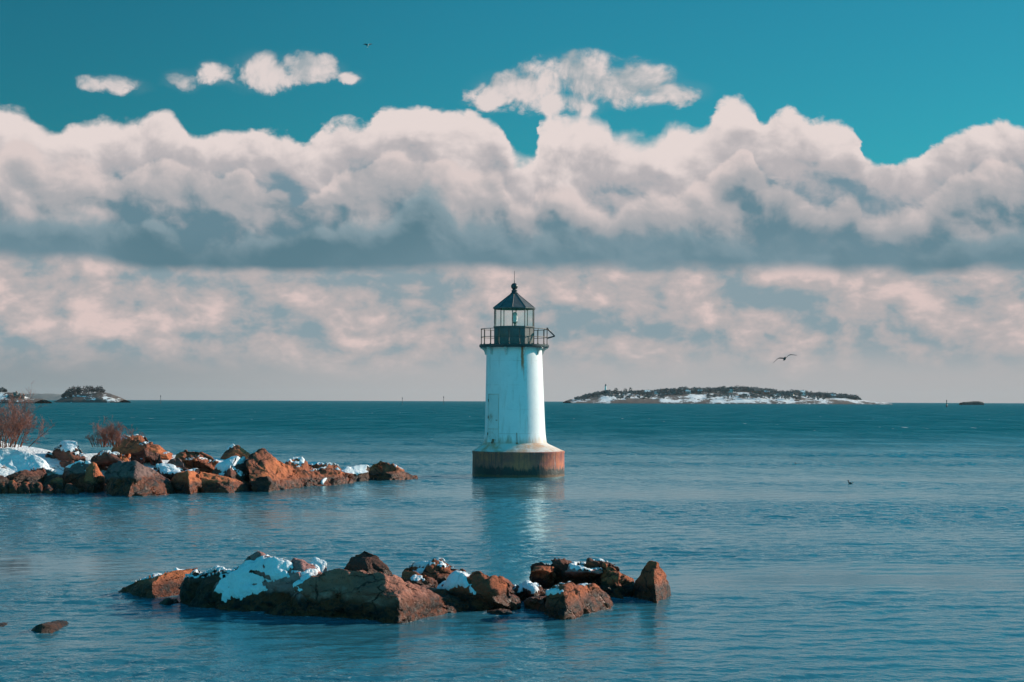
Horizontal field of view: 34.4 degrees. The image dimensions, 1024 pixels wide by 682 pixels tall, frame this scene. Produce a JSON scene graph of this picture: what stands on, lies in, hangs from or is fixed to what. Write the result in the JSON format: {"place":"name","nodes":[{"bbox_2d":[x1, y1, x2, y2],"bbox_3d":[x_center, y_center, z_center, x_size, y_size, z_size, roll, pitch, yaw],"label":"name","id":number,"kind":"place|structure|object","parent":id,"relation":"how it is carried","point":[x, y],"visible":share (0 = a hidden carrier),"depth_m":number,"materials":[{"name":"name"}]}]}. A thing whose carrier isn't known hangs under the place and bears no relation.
{"place":"outdoors","nodes":[
{"label":"outdoors","id":0,"kind":"place"},
{"bbox_2d":[0,392,51,402],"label":"headland","id":1,"kind":"structure","parent":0,"point":[8,396],"depth_m":1484.58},
{"bbox_2d":[18,393,62,399],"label":"shore","id":2,"kind":"structure","parent":0,"point":[48,396],"depth_m":5116.74,"materials":[{"name":"grey"}]},
{"bbox_2d":[54,392,130,402],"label":"islet","id":3,"kind":"object","parent":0,"point":[101,397],"visible":0.98,"depth_m":1976.59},
{"bbox_2d":[61,385,105,396],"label":"woodland","id":4,"kind":"object","parent":3,"relation":"on","point":[71,391],"visible":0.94,"depth_m":1996.29,"materials":[{"name":"green plant"}]},
{"bbox_2d":[0,441,341,485],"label":"shore","id":5,"kind":"structure","parent":0,"point":[54,464],"depth_m":76.13,"materials":[{"name":"white snow"}]},
{"bbox_2d":[0,482,8,493],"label":"stone","id":6,"kind":"object","parent":5,"relation":"on","point":[4,486],"visible":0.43,"depth_m":70.97,"materials":[{"name":"brown stone"}]},
{"bbox_2d":[8,480,17,493],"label":"stone","id":7,"kind":"object","parent":5,"relation":"on","point":[12,487],"visible":0.38,"depth_m":71.02,"materials":[{"name":"brown stone"}]},
{"bbox_2d":[17,483,23,493],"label":"stone","id":8,"kind":"object","parent":5,"relation":"on","point":[20,489],"visible":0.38,"depth_m":70.98,"materials":[{"name":"brown stone"}]},
{"bbox_2d":[0,467,47,483],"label":"boulder","id":9,"kind":"object","parent":5,"relation":"on","point":[35,476],"visible":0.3,"depth_m":72.81,"materials":[{"name":"stone"}]},
{"bbox_2d":[22,482,30,493],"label":"stone","id":10,"kind":"object","parent":5,"relation":"on","point":[25,486],"visible":0.3,"depth_m":71.05,"materials":[{"name":"brown stone"}]},
{"bbox_2d":[0,381,53,447],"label":"bare shrub","id":11,"kind":"object","parent":5,"relation":"on","point":[19,424],"visible":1,"depth_m":74.88,"materials":[{"name":"red plant"}]},
{"bbox_2d":[0,448,56,473],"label":"snowdrift","id":12,"kind":"object","parent":5,"relation":"on","point":[15,460],"visible":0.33,"depth_m":74.37,"materials":[{"name":"white snow"}]},
{"bbox_2d":[45,451,54,458],"bbox_3d":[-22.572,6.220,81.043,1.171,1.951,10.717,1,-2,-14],"label":"boulder","id":13,"kind":"object","parent":5,"relation":"on","point":[48,454],"visible":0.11,"depth_m":76.03,"materials":[{"name":"stone"}]},
{"bbox_2d":[48,477,64,489],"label":"boulder","id":14,"kind":"object","parent":5,"relation":"on","point":[57,483],"visible":0.33,"depth_m":72.49,"materials":[{"name":"brown stone"}]},
{"bbox_2d":[59,460,74,467],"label":"boulder","id":15,"kind":"object","parent":5,"relation":"on","point":[64,463],"visible":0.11,"depth_m":75.29,"materials":[{"name":"stone"}]},
{"bbox_2d":[52,440,85,461],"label":"boulder","id":16,"kind":"object","parent":5,"relation":"on","point":[68,450],"visible":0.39,"depth_m":75.98,"materials":[{"name":"stone"}]},
{"bbox_2d":[61,460,91,489],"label":"boulder","id":17,"kind":"object","parent":5,"relation":"on","point":[74,473],"visible":0.2,"depth_m":73.73,"materials":[{"name":"grey stone"}]},
{"bbox_2d":[83,462,106,492],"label":"boulder","id":18,"kind":"object","parent":5,"relation":"on","point":[94,479],"visible":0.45,"depth_m":72.34,"materials":[{"name":"brown stone"}]},
{"bbox_2d":[85,425,118,446],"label":"bare shrub","id":19,"kind":"object","parent":5,"relation":"on","point":[102,439],"visible":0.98,"depth_m":76.96,"materials":[{"name":"red plant"}]},
{"bbox_2d":[91,450,130,470],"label":"boulder","id":20,"kind":"object","parent":5,"relation":"on","point":[102,459],"visible":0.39,"depth_m":75.21,"materials":[{"name":"stone"}]},
{"bbox_2d":[92,416,145,446],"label":"bare shrub","id":21,"kind":"object","parent":5,"relation":"on","point":[112,431],"visible":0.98,"depth_m":77.30,"materials":[{"name":"red plant"}]},
{"bbox_2d":[119,453,130,461],"bbox_3d":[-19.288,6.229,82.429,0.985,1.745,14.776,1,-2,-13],"label":"boulder","id":22,"kind":"object","parent":5,"relation":"on","point":[126,457],"visible":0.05,"depth_m":75.56,"materials":[{"name":"brown stone"}]},
{"bbox_2d":[104,460,175,496],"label":"boulder","id":23,"kind":"object","parent":5,"relation":"on","point":[130,478],"visible":0.61,"depth_m":70.17,"materials":[{"name":"grey stone"}]},
{"bbox_2d":[111,434,172,459],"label":"boulder","id":24,"kind":"object","parent":5,"relation":"on","point":[137,444],"visible":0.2,"depth_m":79.44,"materials":[{"name":"brown stone"}]},
{"bbox_2d":[130,449,162,465],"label":"boulder","id":25,"kind":"object","parent":5,"relation":"on","point":[144,456],"visible":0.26,"depth_m":77.74,"materials":[{"name":"stone"}]},
{"bbox_2d":[153,463,198,479],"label":"boulder","id":26,"kind":"object","parent":5,"relation":"on","point":[169,471],"visible":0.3,"depth_m":75.18,"materials":[{"name":"stone"}]},
{"bbox_2d":[167,458,185,467],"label":"boulder","id":27,"kind":"object","parent":5,"relation":"on","point":[178,462],"visible":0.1,"depth_m":76.94,"materials":[{"name":"grey stone"}]},
{"bbox_2d":[174,450,218,473],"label":"boulder","id":28,"kind":"object","parent":5,"relation":"on","point":[203,462],"visible":0.43,"depth_m":78.14,"materials":[{"name":"brown stone"}]},
{"bbox_2d":[196,471,250,492],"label":"boulder","id":29,"kind":"object","parent":5,"relation":"on","point":[213,483],"visible":0.5,"depth_m":72.55,"materials":[{"name":"brown stone"}]},
{"bbox_2d":[211,456,249,482],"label":"boulder","id":30,"kind":"object","parent":5,"relation":"on","point":[234,467],"visible":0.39,"depth_m":74.49,"materials":[{"name":"stone"}]},
{"bbox_2d":[220,444,249,458],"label":"boulder","id":31,"kind":"object","parent":5,"relation":"on","point":[234,450],"visible":0.34,"depth_m":81.67,"materials":[{"name":"brown stone"}]},
{"bbox_2d":[246,448,302,490],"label":"boulder","id":32,"kind":"object","parent":5,"relation":"on","point":[262,462],"visible":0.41,"depth_m":75.14,"materials":[{"name":"brown stone"}]},
{"bbox_2d":[285,457,354,486],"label":"boulder","id":33,"kind":"object","parent":5,"relation":"on","point":[322,474],"visible":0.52,"depth_m":78.94,"materials":[{"name":"brown stone"}]},
{"bbox_2d":[342,465,369,481],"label":"boulder","id":34,"kind":"object","parent":5,"relation":"on","point":[360,472],"visible":0.39,"depth_m":83.20,"materials":[{"name":"stone"}]},
{"bbox_2d":[0,400,1023,681],"bbox_3d":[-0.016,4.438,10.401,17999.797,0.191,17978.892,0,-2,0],"label":"sea","id":35,"kind":"structure","parent":0,"point":[772,542],"depth_m":47.83,"materials":[{"name":"liquid"}]},
{"bbox_2d":[29,483,36,493],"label":"stone","id":36,"kind":"object","parent":35,"relation":"in","point":[32,488],"visible":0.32,"depth_m":71.03,"materials":[{"name":"brown stone"}]},
{"bbox_2d":[35,482,43,493],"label":"stone","id":37,"kind":"object","parent":35,"relation":"in","point":[39,487],"visible":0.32,"depth_m":71.07,"materials":[{"name":"brown stone"}]},
{"bbox_2d":[31,620,68,632],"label":"boulder","id":38,"kind":"object","parent":35,"relation":"in","point":[51,627],"visible":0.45,"depth_m":28.92,"materials":[{"name":"stone"}]},
{"bbox_2d":[43,485,56,493],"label":"stone","id":39,"kind":"object","parent":35,"relation":"in","point":[48,489],"visible":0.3,"depth_m":71.16,"materials":[{"name":"brown stone"}]},
{"bbox_2d":[55,489,63,493],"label":"stone","id":40,"kind":"object","parent":35,"relation":"in","point":[58,491],"visible":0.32,"depth_m":71.11,"materials":[{"name":"brown stone"}]},
{"bbox_2d":[63,483,75,493],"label":"stone","id":41,"kind":"object","parent":35,"relation":"in","point":[69,488],"visible":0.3,"depth_m":71.17,"materials":[{"name":"brown stone"}]},
{"bbox_2d":[73,487,83,493],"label":"stone","id":42,"kind":"object","parent":35,"relation":"in","point":[77,490],"visible":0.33,"depth_m":71.26,"materials":[{"name":"brown stone"}]},
{"bbox_2d":[118,568,196,597],"bbox_3d":[-7.477,5.290,34.810,1.769,1.047,2.278,0,-2,0],"label":"boulder","id":43,"kind":"object","parent":35,"relation":"in","point":[156,585],"visible":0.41,"depth_m":34.32,"materials":[{"name":"brown stone"}]},
{"bbox_2d":[159,597,178,604],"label":"boulder","id":44,"kind":"object","parent":35,"relation":"in","point":[168,601],"visible":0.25,"depth_m":32.82,"materials":[{"name":"stone"}]},
{"bbox_2d":[171,470,201,493],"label":"boulder","id":45,"kind":"object","parent":35,"relation":"in","point":[187,482],"visible":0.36,"depth_m":72.04,"materials":[{"name":"brown stone"}]},
{"bbox_2d":[178,566,240,607],"bbox_3d":[-5.882,5.172,33.429,1.758,1.426,3.186,0,-2,0],"label":"boulder","id":46,"kind":"object","parent":35,"relation":"in","point":[196,588],"visible":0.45,"depth_m":32.56,"materials":[{"name":"stone"}]},
{"bbox_2d":[213,551,311,615],"bbox_3d":[-4.844,4.965,32.635,2.259,1.702,3.341,0,-2,0],"label":"boulder","id":47,"kind":"object","parent":35,"relation":"in","point":[259,581],"visible":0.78,"depth_m":31.77,"materials":[{"name":"grey stone"}]},
{"bbox_2d":[251,476,274,491],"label":"boulder","id":48,"kind":"object","parent":35,"relation":"in","point":[264,484],"visible":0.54,"depth_m":73.25,"materials":[{"name":"stone"}]},
{"bbox_2d":[290,558,321,575],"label":"boulder","id":49,"kind":"object","parent":35,"relation":"in","point":[302,567],"visible":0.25,"depth_m":31.79,"materials":[{"name":"brown stone"}]},
{"bbox_2d":[310,557,326,572],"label":"boulder","id":50,"kind":"object","parent":35,"relation":"in","point":[322,564],"visible":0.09,"depth_m":34.85,"materials":[{"name":"grey stone"}]},
{"bbox_2d":[344,551,392,574],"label":"boulder","id":51,"kind":"object","parent":35,"relation":"in","point":[367,562],"visible":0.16,"depth_m":35.03,"materials":[{"name":"stone"}]},
{"bbox_2d":[293,568,470,623],"bbox_3d":[-2.407,5.089,31.999,3.503,1.539,4.140,0,-2,0],"label":"boulder","id":52,"kind":"object","parent":35,"relation":"in","point":[381,597],"visible":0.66,"depth_m":30.93,"materials":[{"name":"brown stone"}]},
{"bbox_2d":[369,461,417,480],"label":"boulder","id":53,"kind":"object","parent":35,"relation":"in","point":[380,470],"visible":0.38,"depth_m":84.61,"materials":[{"name":"brown stone"}]},
{"bbox_2d":[401,571,437,587],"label":"boulder","id":54,"kind":"object","parent":35,"relation":"in","point":[413,577],"visible":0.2,"depth_m":34.31,"materials":[{"name":"stone"}]},
{"bbox_2d":[402,558,465,584],"bbox_3d":[-1.708,5.316,35.994,1.552,1.274,1.892,0,-2,0],"label":"boulder","id":55,"kind":"object","parent":35,"relation":"in","point":[439,570],"visible":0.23,"depth_m":35.45,"materials":[{"name":"stone"}]},
{"bbox_2d":[437,570,521,610],"bbox_3d":[-0.647,5.211,33.351,1.811,1.350,2.932,0,-2,0],"label":"boulder","id":56,"kind":"object","parent":35,"relation":"in","point":[478,591],"visible":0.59,"depth_m":32.25,"materials":[{"name":"stone"}]},
{"bbox_2d":[487,609,512,614],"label":"boulder","id":57,"kind":"object","parent":35,"relation":"in","point":[502,611],"visible":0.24,"depth_m":31.49,"materials":[{"name":"stone"}]},
{"bbox_2d":[472,271,564,477],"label":"lighthouse","id":58,"kind":"object","parent":35,"relation":"in","point":[515,444],"visible":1,"depth_m":88.54,"materials":[{"name":"paint"}]},
{"bbox_2d":[487,394,498,441],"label":"door","id":59,"kind":"structure","parent":58,"relation":"in","point":[493,399],"depth_m":88.77,"materials":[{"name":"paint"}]},
{"bbox_2d":[513,580,546,600],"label":"boulder","id":60,"kind":"object","parent":35,"relation":"in","point":[525,589],"visible":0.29,"depth_m":33.48,"materials":[{"name":"stone"}]},
{"bbox_2d":[530,566,555,588],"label":"boulder","id":61,"kind":"object","parent":35,"relation":"in","point":[544,576],"visible":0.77,"depth_m":34.76,"materials":[{"name":"stone"}]},
{"bbox_2d":[524,581,612,619],"bbox_3d":[1.088,5.212,32.486,1.875,1.252,3.705,0,-2,0],"label":"boulder","id":62,"kind":"object","parent":35,"relation":"in","point":[566,600],"visible":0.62,"depth_m":31.40,"materials":[{"name":"stone"}]},
{"bbox_2d":[529,558,633,595],"bbox_3d":[1.490,5.247,35.147,2.298,1.372,2.122,0,-2,0],"label":"boulder","id":63,"kind":"object","parent":35,"relation":"in","point":[560,565],"visible":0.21,"depth_m":34.81,"materials":[{"name":"stone"}]},
{"bbox_2d":[565,561,602,579],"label":"boulder","id":64,"kind":"object","parent":35,"relation":"on","point":[576,571],"visible":0.64,"depth_m":34.57,"materials":[{"name":"grey stone"}]},
{"bbox_2d":[601,563,633,598],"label":"boulder","id":65,"kind":"object","parent":35,"relation":"in","point":[610,575],"visible":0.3,"depth_m":34.41,"materials":[{"name":"brown stone"}]},
{"bbox_2d":[631,561,670,602],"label":"boulder","id":66,"kind":"object","parent":35,"relation":"in","point":[651,583],"visible":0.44,"depth_m":33.96,"materials":[{"name":"stone"}]},
{"bbox_2d":[959,401,983,404],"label":"ledge","id":67,"kind":"object","parent":35,"relation":"on","point":[973,403],"visible":0.93,"depth_m":2491.69,"materials":[{"name":"grey stone"}]},
{"bbox_2d":[0,0,1023,402],"label":"sky","id":68,"kind":"structure","parent":0,"point":[200,199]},
{"bbox_2d":[563,391,889,403],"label":"island","id":69,"kind":"structure","parent":0,"point":[696,398],"depth_m":2812.30,"materials":[{"name":"white snow"}]},
{"bbox_2d":[574,386,861,399],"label":"woodland","id":70,"kind":"object","parent":69,"relation":"on","point":[773,391],"visible":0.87,"depth_m":2948.32,"materials":[{"name":"green plant"}]},
{"bbox_2d":[752,387,762,393],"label":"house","id":71,"kind":"structure","parent":69,"relation":"on","point":[755,390],"depth_m":2949.51,"materials":[{"name":"grey"}]}
]}

